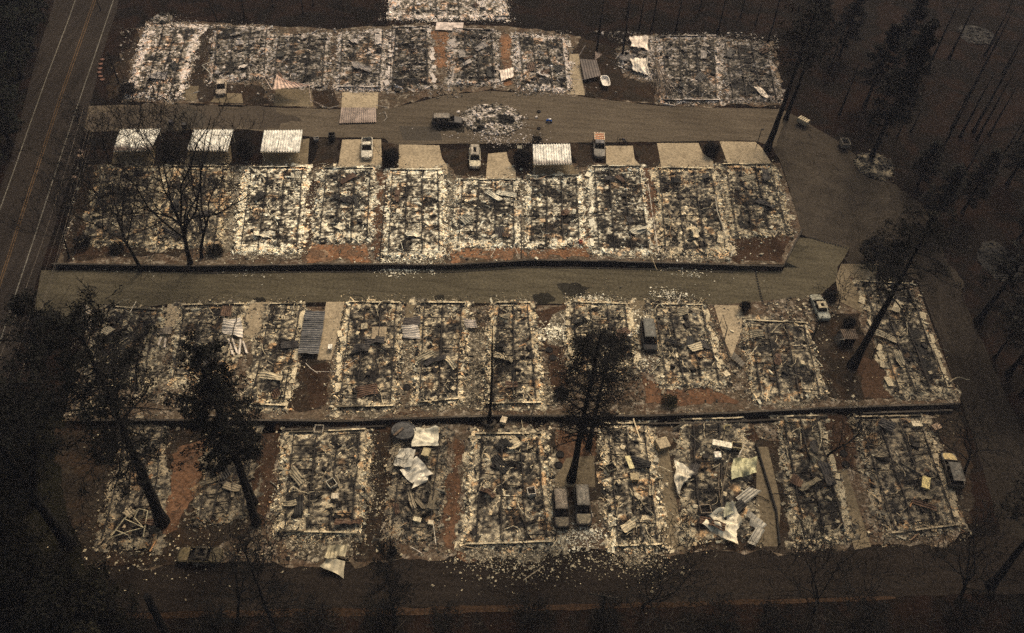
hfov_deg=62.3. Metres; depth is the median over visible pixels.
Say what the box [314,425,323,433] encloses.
fire pit
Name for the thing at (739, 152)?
driveway
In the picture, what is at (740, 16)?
charred trunk
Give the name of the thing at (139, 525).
awning frame
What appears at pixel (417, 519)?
burnt appliance
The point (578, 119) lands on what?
road
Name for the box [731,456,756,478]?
crumpled sheet
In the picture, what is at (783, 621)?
dark shrub
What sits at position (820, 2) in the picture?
dark pine
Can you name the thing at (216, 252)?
burnt bush
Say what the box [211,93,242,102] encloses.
driveway
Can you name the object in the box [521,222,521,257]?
lot divider
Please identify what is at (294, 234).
burned home
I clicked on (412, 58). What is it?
burned home
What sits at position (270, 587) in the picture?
burnt conifer
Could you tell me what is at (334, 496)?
burnt appliance
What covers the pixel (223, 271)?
crumbled debris
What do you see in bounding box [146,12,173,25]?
ash pile
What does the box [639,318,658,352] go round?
burnt van
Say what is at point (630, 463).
metal cabinet
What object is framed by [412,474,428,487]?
crumpled sheet
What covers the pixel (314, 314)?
corrugated sheet
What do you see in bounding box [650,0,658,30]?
charred trunk
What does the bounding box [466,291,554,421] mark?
burned home
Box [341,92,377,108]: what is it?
driveway
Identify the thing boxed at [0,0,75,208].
road line
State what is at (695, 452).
burned home
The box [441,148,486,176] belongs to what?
soil
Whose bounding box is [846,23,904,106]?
dark pine
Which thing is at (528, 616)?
dark shrub
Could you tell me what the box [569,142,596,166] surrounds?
soil
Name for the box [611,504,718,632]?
bare tree
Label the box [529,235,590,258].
soil
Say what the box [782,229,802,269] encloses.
retaining wall
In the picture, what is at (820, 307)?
burnt car
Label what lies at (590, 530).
crumbled debris
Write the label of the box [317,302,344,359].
driveway
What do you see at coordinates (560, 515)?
burnt suv
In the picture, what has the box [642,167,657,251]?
soil
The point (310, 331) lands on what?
corrugated sheet
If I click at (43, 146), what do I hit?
road line
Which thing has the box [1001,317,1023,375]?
burnt pine
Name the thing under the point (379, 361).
burned home
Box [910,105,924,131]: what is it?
charred trunk
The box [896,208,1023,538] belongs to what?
road
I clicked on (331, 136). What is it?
waste bin
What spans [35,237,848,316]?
road
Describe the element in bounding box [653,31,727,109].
burned home
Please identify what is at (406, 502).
burned home
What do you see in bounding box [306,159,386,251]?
burned home
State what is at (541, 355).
twig litter
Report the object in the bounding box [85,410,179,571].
burned home
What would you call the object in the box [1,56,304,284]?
bare oak
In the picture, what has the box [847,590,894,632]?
dark shrub
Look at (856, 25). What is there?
dark pine
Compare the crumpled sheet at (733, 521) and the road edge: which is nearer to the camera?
the road edge
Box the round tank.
[391,421,415,441]
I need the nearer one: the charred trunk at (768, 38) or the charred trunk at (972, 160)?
the charred trunk at (972, 160)
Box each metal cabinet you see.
[625,455,634,469]
[921,476,930,490]
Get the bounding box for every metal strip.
[232,337,237,352]
[238,338,241,353]
[242,341,247,352]
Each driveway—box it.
[112,148,155,163]
[165,303,185,329]
[178,86,198,100]
[185,146,231,163]
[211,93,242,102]
[242,302,268,342]
[262,139,308,164]
[274,89,312,106]
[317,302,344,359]
[338,139,381,166]
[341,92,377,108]
[399,145,447,173]
[405,302,415,317]
[486,152,515,178]
[533,163,578,174]
[553,455,594,486]
[567,54,584,94]
[606,146,638,164]
[628,300,645,318]
[657,143,713,167]
[657,449,683,549]
[714,305,741,355]
[720,141,769,163]
[756,447,780,545]
[836,264,878,311]
[837,469,870,549]
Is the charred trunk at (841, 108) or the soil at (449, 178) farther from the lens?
the charred trunk at (841, 108)
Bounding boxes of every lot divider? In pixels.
[204,30,214,70]
[379,181,386,258]
[390,28,392,78]
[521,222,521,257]
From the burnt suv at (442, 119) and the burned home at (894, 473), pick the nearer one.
the burned home at (894, 473)
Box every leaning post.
[107,51,119,83]
[812,316,822,339]
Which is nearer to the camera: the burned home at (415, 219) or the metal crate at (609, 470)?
the metal crate at (609, 470)
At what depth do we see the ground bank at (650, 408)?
112.48 m
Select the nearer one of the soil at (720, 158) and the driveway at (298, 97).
the soil at (720, 158)
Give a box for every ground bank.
[58,163,800,264]
[62,286,960,421]
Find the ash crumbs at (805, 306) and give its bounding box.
[67,289,950,414]
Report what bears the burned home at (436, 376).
on the ground bank at (650, 408)
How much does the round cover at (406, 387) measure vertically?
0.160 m
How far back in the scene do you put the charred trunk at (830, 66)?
163.11 m
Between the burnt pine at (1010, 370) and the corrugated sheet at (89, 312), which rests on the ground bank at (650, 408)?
the corrugated sheet at (89, 312)
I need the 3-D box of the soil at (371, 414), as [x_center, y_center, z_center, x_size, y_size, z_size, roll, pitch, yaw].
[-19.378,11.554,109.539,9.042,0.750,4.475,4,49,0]
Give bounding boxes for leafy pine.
[0,275,192,529]
[0,285,85,507]
[0,369,84,550]
[163,328,266,527]
[175,366,267,505]
[760,0,851,151]
[783,1,845,120]
[846,204,971,369]
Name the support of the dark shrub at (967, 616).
on the ground at (948, 80)
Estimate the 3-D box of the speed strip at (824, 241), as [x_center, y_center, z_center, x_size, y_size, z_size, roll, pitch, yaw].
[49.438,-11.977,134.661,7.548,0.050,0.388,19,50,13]
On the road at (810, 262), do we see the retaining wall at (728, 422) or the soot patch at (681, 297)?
the soot patch at (681, 297)
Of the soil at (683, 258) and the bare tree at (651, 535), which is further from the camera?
the soil at (683, 258)
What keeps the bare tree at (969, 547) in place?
on the ground at (948, 80)
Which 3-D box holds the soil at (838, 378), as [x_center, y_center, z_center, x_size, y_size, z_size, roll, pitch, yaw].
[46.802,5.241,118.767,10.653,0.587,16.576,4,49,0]
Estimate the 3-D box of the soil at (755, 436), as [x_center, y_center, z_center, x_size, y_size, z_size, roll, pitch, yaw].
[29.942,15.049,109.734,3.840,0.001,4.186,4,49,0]
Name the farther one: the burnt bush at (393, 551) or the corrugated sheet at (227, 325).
the corrugated sheet at (227, 325)
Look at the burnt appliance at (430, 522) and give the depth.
98.68 m
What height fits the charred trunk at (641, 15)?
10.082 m
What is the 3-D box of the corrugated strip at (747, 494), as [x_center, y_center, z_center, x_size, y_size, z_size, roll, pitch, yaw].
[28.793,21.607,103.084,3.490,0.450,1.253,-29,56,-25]
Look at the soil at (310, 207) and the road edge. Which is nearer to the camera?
the road edge
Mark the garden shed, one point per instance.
(852, 336)
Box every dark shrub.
[103,605,156,632]
[185,597,238,632]
[291,589,342,632]
[351,594,403,632]
[420,598,467,632]
[505,590,561,632]
[585,587,630,632]
[697,588,748,632]
[747,596,809,632]
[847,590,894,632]
[938,586,999,632]
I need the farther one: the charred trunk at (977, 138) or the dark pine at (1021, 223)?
the charred trunk at (977, 138)
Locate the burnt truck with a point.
(474, 159)
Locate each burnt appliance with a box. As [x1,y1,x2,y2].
[326,477,337,488]
[331,493,338,500]
[413,516,421,522]
[421,447,430,459]
[427,520,433,526]
[526,486,535,496]
[629,473,638,482]
[699,504,711,514]
[713,451,721,459]
[910,421,922,427]
[930,423,941,432]
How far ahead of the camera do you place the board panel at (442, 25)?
172.21 m
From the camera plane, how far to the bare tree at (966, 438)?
101.72 m
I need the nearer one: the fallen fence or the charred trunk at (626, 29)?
the fallen fence
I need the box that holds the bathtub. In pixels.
[601,75,609,86]
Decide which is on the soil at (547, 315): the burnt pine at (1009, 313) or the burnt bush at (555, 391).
the burnt bush at (555, 391)
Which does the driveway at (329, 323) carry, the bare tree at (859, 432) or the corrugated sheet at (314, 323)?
the corrugated sheet at (314, 323)
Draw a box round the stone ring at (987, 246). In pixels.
[968,240,1022,283]
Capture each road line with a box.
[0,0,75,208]
[0,0,93,278]
[0,0,95,285]
[0,0,113,338]
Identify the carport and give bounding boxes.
[113,128,160,159]
[187,129,234,160]
[260,130,302,160]
[265,75,322,105]
[320,105,387,122]
[533,144,571,170]
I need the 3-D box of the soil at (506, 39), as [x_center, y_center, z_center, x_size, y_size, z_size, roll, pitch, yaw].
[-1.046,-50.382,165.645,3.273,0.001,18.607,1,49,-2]
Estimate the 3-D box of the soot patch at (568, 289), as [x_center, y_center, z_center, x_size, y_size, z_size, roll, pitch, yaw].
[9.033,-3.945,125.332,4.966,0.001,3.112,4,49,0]
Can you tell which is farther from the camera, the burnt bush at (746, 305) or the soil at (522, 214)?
the soil at (522, 214)
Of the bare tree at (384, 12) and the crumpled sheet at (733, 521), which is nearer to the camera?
the crumpled sheet at (733, 521)
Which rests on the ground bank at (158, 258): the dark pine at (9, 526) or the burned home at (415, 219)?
the burned home at (415, 219)
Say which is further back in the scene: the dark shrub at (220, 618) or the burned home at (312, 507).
the burned home at (312, 507)
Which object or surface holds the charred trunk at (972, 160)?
on the ground at (948, 80)
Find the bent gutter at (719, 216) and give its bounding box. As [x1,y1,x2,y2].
[715,195,724,238]
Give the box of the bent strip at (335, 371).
[314,358,356,371]
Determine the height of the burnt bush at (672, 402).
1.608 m
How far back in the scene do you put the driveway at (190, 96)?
153.52 m
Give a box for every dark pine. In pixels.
[0,70,26,146]
[0,494,48,561]
[28,0,51,16]
[33,558,139,632]
[803,0,834,25]
[833,0,868,56]
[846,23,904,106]
[864,17,941,158]
[894,0,931,66]
[908,140,946,184]
[918,163,967,223]
[957,148,1004,213]
[1001,138,1023,185]
[1004,206,1023,241]
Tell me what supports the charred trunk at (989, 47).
on the ground at (948, 80)
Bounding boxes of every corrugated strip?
[736,487,760,502]
[746,509,766,528]
[748,527,764,545]
[749,519,761,528]
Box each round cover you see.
[403,384,410,390]
[545,347,551,352]
[549,355,556,360]
[554,461,562,468]
[556,451,563,457]
[839,450,847,456]
[842,461,849,467]
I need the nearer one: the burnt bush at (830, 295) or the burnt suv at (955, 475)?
the burnt suv at (955, 475)
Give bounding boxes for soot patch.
[253,297,265,301]
[434,295,443,299]
[436,125,464,132]
[533,292,555,303]
[557,283,588,296]
[669,294,704,303]
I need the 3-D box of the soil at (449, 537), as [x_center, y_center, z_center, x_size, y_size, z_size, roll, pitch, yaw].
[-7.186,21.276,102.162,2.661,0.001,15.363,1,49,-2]
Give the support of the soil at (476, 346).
on the ground bank at (650, 408)
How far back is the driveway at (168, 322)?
118.62 m
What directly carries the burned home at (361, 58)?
on the ground lots at (390, 101)
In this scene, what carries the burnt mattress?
on the burned home at (379, 361)
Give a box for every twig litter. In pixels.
[0,0,1023,632]
[77,27,972,542]
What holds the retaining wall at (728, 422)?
on the ground at (948, 80)
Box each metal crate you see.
[500,416,507,424]
[604,462,616,473]
[653,436,670,451]
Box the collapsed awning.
[579,45,601,78]
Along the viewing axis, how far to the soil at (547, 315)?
117.19 m
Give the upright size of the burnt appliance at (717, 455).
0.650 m
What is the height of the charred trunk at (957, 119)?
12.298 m
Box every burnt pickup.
[360,137,373,159]
[593,132,606,158]
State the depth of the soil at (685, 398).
112.50 m
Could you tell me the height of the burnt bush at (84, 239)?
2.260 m
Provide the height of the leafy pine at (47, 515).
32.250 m
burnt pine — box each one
[537,315,645,483]
[560,322,642,448]
[973,238,1023,324]
[985,468,1023,590]
[987,278,1023,358]
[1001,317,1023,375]
[1016,343,1023,396]
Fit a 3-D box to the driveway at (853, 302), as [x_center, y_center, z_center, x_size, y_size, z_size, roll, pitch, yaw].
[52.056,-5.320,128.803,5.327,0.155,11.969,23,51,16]
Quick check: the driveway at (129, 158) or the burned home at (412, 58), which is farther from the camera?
the burned home at (412, 58)
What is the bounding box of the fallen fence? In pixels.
[755,443,780,544]
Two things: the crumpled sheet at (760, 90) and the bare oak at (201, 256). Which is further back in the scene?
the crumpled sheet at (760, 90)
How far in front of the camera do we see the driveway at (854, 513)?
102.76 m
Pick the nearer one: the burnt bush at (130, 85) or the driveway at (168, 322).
the driveway at (168, 322)
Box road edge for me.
[116,596,895,618]
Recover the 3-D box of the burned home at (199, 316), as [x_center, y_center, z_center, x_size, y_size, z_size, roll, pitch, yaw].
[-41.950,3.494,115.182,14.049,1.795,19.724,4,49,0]
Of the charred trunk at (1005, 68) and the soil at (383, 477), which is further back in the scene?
the charred trunk at (1005, 68)
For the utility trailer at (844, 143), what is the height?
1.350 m
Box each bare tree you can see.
[0,160,89,258]
[40,131,105,194]
[49,86,144,172]
[57,503,91,552]
[113,321,153,390]
[186,488,331,625]
[364,427,410,474]
[375,0,392,22]
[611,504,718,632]
[633,512,662,558]
[655,522,670,556]
[737,494,902,632]
[812,266,864,309]
[820,398,897,479]
[842,306,906,357]
[852,554,925,609]
[910,386,1023,477]
[913,499,1023,630]
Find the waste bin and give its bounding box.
[328,132,335,140]
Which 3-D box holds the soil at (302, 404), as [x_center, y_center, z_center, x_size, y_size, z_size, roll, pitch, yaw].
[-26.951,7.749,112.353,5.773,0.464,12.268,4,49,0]
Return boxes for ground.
[0,0,43,164]
[0,0,1023,632]
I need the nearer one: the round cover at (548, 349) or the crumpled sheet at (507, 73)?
the round cover at (548, 349)
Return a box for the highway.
[0,0,118,378]
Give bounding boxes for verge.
[0,400,92,632]
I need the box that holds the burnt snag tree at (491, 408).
[456,311,521,431]
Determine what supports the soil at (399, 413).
on the ground bank at (650, 408)
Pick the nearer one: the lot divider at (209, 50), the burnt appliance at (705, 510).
the burnt appliance at (705, 510)
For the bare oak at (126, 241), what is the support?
on the ground at (948, 80)
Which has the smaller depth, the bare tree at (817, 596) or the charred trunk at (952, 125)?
the bare tree at (817, 596)
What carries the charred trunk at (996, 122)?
on the ground at (948, 80)
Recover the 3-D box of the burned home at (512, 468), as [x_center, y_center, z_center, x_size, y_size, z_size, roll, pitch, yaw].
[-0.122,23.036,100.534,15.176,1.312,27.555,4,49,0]
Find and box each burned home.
[70,157,172,256]
[83,299,175,396]
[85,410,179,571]
[121,14,209,104]
[142,159,237,256]
[157,292,256,392]
[178,413,274,546]
[195,23,277,90]
[224,160,319,263]
[238,293,315,417]
[261,27,336,92]
[261,417,387,582]
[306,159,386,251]
[317,289,416,419]
[329,26,393,97]
[365,161,461,274]
[370,408,460,554]
[378,0,520,25]
[382,20,443,96]
[401,292,487,422]
[436,25,509,90]
[440,173,524,259]
[452,419,568,611]
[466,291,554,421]
[503,29,585,96]
[519,168,588,256]
[550,259,647,380]
[577,159,657,268]
[586,405,680,613]
[610,32,660,84]
[637,270,735,403]
[645,163,739,270]
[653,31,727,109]
[662,398,769,556]
[715,158,795,245]
[718,35,789,107]
[727,312,839,409]
[763,400,859,559]
[834,399,975,552]
[842,271,969,403]
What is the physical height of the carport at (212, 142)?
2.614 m
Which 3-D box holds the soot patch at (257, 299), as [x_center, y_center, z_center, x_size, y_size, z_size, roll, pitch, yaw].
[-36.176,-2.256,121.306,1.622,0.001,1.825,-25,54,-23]
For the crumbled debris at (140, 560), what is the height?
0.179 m
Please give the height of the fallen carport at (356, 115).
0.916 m
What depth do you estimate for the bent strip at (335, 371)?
112.01 m
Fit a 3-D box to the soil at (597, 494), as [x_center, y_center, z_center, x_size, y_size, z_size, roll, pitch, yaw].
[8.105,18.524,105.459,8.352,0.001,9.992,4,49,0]
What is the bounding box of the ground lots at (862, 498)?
[136,413,966,569]
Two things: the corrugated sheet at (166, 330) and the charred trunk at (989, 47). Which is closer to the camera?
the corrugated sheet at (166, 330)
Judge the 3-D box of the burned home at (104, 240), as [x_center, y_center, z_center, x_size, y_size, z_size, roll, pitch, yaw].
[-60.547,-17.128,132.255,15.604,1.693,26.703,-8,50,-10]
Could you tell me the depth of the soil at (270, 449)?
103.08 m
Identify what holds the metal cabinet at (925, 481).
on the burned home at (894, 473)
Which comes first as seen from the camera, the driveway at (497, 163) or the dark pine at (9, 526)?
the dark pine at (9, 526)
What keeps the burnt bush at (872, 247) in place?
on the ground at (948, 80)
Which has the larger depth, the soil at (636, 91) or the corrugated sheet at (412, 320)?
the soil at (636, 91)
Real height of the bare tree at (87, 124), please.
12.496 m
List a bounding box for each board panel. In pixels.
[435,22,462,29]
[731,352,744,365]
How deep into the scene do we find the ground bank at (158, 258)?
127.90 m
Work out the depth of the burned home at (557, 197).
135.43 m
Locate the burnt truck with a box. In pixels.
[468,144,481,168]
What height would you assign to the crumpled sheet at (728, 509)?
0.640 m
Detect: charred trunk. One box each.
[595,0,607,51]
[621,0,632,54]
[638,0,646,28]
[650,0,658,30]
[675,0,681,30]
[716,0,725,33]
[739,0,747,17]
[754,0,763,25]
[766,0,782,42]
[827,3,854,72]
[838,57,861,114]
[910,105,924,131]
[927,1,962,66]
[935,124,954,161]
[942,92,972,150]
[948,0,978,58]
[950,85,973,128]
[958,70,997,137]
[963,130,991,177]
[964,9,1015,100]
[971,40,1023,132]
[975,70,1017,140]
[983,1,1012,55]
[988,83,1019,135]
[997,114,1023,166]
[1002,32,1023,72]
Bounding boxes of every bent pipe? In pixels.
[648,192,671,239]
[718,464,720,502]
[721,455,729,505]
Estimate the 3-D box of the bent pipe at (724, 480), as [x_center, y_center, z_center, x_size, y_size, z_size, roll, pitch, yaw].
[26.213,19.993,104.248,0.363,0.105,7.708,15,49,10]
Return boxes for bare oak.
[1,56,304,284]
[34,146,193,271]
[127,104,259,258]
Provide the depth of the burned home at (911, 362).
119.19 m
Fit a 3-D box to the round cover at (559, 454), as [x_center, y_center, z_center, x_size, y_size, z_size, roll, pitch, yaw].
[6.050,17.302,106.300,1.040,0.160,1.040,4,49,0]
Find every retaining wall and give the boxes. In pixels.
[51,259,782,270]
[83,402,960,425]
[282,425,385,430]
[586,415,827,426]
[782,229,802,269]
[862,409,952,415]
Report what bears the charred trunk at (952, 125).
on the ground at (948, 80)
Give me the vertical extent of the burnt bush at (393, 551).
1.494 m
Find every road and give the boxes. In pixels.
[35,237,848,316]
[84,91,785,146]
[85,102,300,132]
[91,533,1023,611]
[164,107,205,129]
[399,126,441,139]
[773,113,895,246]
[845,180,964,293]
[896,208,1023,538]
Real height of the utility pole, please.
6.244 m
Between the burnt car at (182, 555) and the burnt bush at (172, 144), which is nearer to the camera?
the burnt car at (182, 555)
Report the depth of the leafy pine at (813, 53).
133.36 m
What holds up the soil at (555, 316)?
on the ground bank at (650, 408)
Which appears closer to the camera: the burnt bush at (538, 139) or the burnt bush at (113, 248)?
the burnt bush at (113, 248)
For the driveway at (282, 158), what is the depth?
142.78 m
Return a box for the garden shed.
[834,329,857,345]
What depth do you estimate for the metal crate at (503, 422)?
108.55 m
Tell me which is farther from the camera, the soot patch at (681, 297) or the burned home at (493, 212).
the burned home at (493, 212)
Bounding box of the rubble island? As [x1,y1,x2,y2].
[457,100,537,141]
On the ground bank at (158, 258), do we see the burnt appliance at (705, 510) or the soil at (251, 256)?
the soil at (251, 256)
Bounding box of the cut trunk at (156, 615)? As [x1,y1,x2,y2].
[143,593,169,632]
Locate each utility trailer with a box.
[796,115,810,127]
[838,138,850,148]
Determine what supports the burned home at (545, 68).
on the ground lots at (390, 101)
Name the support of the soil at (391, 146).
on the ground bank at (158, 258)
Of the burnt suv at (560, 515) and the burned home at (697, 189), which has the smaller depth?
the burnt suv at (560, 515)
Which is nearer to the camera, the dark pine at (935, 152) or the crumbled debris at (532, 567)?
the crumbled debris at (532, 567)
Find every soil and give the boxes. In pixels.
[54,425,257,569]
[61,162,232,262]
[73,224,128,257]
[106,27,140,99]
[152,336,170,384]
[161,439,205,534]
[190,26,270,105]
[221,164,243,250]
[224,245,302,261]
[252,425,289,528]
[264,419,390,433]
[286,353,326,411]
[286,534,355,562]
[302,181,318,246]
[306,243,370,262]
[307,363,331,407]
[312,88,338,107]
[312,138,340,167]
[328,400,397,417]
[352,429,393,561]
[357,440,376,527]
[371,172,386,258]
[381,142,398,168]
[384,251,447,262]
[392,412,411,426]
[398,337,419,393]
[420,394,480,411]
[431,30,448,67]
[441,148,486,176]
[442,439,464,550]
[445,169,456,245]
[450,247,526,263]
[455,545,476,562]
[459,544,562,563]
[465,329,485,401]
[484,387,556,411]
[499,34,512,85]
[507,146,532,175]
[518,179,526,249]
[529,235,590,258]
[535,303,567,397]
[542,433,568,495]
[546,310,566,346]
[546,430,606,500]
[555,430,596,463]
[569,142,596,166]
[572,37,657,102]
[585,248,729,268]
[610,540,662,567]
[632,317,645,373]
[633,144,659,167]
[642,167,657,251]
[642,377,742,405]
[669,436,795,554]
[700,141,725,167]
[718,173,731,228]
[731,236,791,270]
[744,423,758,441]
[758,395,827,413]
[810,313,893,399]
[824,413,857,469]
[857,357,892,398]
[892,389,960,401]
[930,410,975,541]
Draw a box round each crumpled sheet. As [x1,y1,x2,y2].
[320,558,344,577]
[324,544,347,558]
[393,448,414,466]
[400,456,432,482]
[412,425,438,445]
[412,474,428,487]
[499,67,513,80]
[629,35,647,49]
[630,56,649,74]
[674,460,694,493]
[702,501,741,543]
[724,502,735,516]
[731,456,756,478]
[753,86,767,97]
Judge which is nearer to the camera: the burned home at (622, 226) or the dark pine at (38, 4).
the burned home at (622, 226)
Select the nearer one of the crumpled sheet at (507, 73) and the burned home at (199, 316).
the burned home at (199, 316)
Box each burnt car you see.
[176,544,222,565]
[215,79,226,95]
[809,294,830,320]
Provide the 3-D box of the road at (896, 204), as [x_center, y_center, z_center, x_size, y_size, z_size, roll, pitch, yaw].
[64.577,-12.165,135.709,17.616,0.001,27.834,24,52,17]
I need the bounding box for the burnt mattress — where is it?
[371,327,386,342]
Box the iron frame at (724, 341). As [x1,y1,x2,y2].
[719,315,731,368]
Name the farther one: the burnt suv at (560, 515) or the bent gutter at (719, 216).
the bent gutter at (719, 216)
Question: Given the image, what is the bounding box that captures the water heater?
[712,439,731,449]
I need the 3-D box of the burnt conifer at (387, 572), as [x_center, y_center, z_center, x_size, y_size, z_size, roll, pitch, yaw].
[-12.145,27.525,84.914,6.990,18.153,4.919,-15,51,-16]
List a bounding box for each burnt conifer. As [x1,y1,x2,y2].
[213,532,321,632]
[356,534,423,627]
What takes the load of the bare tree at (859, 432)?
on the ground lots at (862, 498)
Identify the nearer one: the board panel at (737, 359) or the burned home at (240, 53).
the board panel at (737, 359)
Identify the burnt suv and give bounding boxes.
[431,113,462,126]
[551,488,571,529]
[573,484,593,526]
[939,452,966,488]
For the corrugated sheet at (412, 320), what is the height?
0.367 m
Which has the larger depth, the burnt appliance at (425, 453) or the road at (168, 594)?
the burnt appliance at (425, 453)
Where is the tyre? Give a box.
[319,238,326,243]
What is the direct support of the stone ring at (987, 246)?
on the ground at (948, 80)
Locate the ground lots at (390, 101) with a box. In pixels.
[110,21,782,109]
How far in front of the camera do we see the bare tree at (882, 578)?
88.66 m
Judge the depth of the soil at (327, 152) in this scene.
144.00 m
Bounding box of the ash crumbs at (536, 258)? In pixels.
[63,162,797,262]
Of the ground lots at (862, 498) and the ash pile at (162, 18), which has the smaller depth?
the ground lots at (862, 498)
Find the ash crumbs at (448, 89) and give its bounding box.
[120,27,781,104]
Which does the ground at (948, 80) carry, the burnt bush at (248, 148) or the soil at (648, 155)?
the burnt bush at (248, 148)
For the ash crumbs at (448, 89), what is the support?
on the ground lots at (390, 101)
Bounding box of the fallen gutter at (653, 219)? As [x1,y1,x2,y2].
[648,183,658,252]
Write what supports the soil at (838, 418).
on the ground lots at (862, 498)
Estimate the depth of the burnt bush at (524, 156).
142.72 m
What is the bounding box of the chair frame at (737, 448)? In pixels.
[731,441,742,450]
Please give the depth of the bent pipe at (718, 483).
103.69 m
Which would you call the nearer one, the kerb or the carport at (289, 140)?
the kerb
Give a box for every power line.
[1,111,82,353]
[7,107,93,378]
[18,123,92,382]
[29,111,98,347]
[647,581,950,595]
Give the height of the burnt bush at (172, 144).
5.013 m
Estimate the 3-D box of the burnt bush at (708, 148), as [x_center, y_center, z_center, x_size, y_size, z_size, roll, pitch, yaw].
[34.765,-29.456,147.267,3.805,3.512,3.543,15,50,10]
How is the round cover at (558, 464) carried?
on the soil at (556, 470)
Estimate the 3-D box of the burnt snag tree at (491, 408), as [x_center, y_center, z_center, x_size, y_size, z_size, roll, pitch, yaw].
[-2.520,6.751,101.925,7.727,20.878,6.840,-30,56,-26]
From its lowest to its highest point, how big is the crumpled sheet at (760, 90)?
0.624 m
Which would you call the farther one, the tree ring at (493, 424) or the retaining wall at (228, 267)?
the retaining wall at (228, 267)
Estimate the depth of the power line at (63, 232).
118.58 m
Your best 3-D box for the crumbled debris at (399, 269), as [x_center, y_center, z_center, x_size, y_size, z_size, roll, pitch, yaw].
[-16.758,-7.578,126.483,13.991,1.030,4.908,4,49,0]
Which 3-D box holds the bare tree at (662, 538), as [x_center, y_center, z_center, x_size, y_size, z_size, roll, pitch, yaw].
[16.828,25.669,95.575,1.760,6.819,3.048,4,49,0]
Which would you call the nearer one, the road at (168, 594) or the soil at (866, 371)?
the road at (168, 594)
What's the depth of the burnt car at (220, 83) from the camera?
153.94 m
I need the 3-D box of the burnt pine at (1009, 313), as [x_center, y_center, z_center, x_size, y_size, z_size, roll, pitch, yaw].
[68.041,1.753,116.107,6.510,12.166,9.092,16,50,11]
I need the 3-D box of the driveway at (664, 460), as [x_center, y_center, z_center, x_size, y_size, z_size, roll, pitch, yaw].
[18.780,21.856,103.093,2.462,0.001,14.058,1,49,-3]
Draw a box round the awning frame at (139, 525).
[110,508,147,537]
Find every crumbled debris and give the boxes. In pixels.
[47,530,283,600]
[94,260,300,284]
[354,251,445,277]
[365,453,466,515]
[412,125,550,147]
[428,538,689,594]
[536,321,568,344]
[539,520,610,563]
[565,287,701,301]
[633,301,658,382]
[634,256,757,281]
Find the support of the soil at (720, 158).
on the ground at (948, 80)
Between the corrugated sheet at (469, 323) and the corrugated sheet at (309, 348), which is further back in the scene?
the corrugated sheet at (469, 323)
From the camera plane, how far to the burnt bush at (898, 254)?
130.49 m
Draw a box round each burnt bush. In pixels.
[72,234,93,250]
[107,241,126,254]
[117,78,138,95]
[154,134,179,161]
[203,243,224,256]
[228,126,262,159]
[372,144,400,165]
[385,546,399,557]
[509,143,530,166]
[525,130,544,150]
[553,383,569,396]
[661,394,680,409]
[702,140,721,157]
[738,300,752,312]
[821,288,839,302]
[842,212,910,264]
[842,316,856,328]
[888,233,914,271]
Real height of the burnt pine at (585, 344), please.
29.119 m
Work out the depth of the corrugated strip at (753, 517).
100.88 m
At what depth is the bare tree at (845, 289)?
122.56 m
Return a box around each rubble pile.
[853,148,901,182]
[957,22,996,46]
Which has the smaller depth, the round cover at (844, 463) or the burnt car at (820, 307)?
the round cover at (844, 463)
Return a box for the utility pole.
[590,592,617,620]
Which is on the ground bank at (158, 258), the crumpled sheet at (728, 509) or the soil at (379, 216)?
the soil at (379, 216)
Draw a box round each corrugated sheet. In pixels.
[80,304,91,328]
[153,326,171,334]
[222,317,242,337]
[298,344,319,353]
[300,336,320,344]
[301,327,322,335]
[302,319,323,327]
[304,310,324,319]
[401,325,420,338]
[403,316,420,324]
[463,318,476,327]
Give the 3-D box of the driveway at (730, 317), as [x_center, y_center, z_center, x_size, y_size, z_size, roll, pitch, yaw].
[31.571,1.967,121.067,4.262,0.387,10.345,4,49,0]
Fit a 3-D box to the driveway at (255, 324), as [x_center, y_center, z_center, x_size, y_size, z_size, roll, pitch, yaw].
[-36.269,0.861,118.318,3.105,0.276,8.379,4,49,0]
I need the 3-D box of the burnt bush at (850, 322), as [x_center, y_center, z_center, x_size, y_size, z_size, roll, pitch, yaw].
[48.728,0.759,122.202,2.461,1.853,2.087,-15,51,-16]
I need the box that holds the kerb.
[196,267,732,273]
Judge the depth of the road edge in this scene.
93.00 m
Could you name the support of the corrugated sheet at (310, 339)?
on the soil at (302, 404)
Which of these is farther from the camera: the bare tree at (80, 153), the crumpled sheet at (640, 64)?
the crumpled sheet at (640, 64)
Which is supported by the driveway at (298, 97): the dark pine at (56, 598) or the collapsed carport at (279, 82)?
the collapsed carport at (279, 82)
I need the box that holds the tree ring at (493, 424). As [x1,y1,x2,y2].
[483,418,495,427]
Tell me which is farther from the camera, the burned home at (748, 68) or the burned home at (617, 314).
the burned home at (748, 68)
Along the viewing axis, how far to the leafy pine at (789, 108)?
144.26 m
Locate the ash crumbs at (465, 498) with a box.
[83,417,971,560]
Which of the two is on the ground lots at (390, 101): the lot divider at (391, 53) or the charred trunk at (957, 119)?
the lot divider at (391, 53)
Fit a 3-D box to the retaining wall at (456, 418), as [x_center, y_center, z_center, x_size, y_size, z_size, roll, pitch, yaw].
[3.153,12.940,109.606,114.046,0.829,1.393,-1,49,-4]
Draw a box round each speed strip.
[754,270,763,303]
[802,235,846,248]
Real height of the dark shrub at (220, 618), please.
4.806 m
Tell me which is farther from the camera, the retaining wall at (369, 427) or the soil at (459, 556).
the retaining wall at (369, 427)
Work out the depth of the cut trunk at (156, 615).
83.49 m

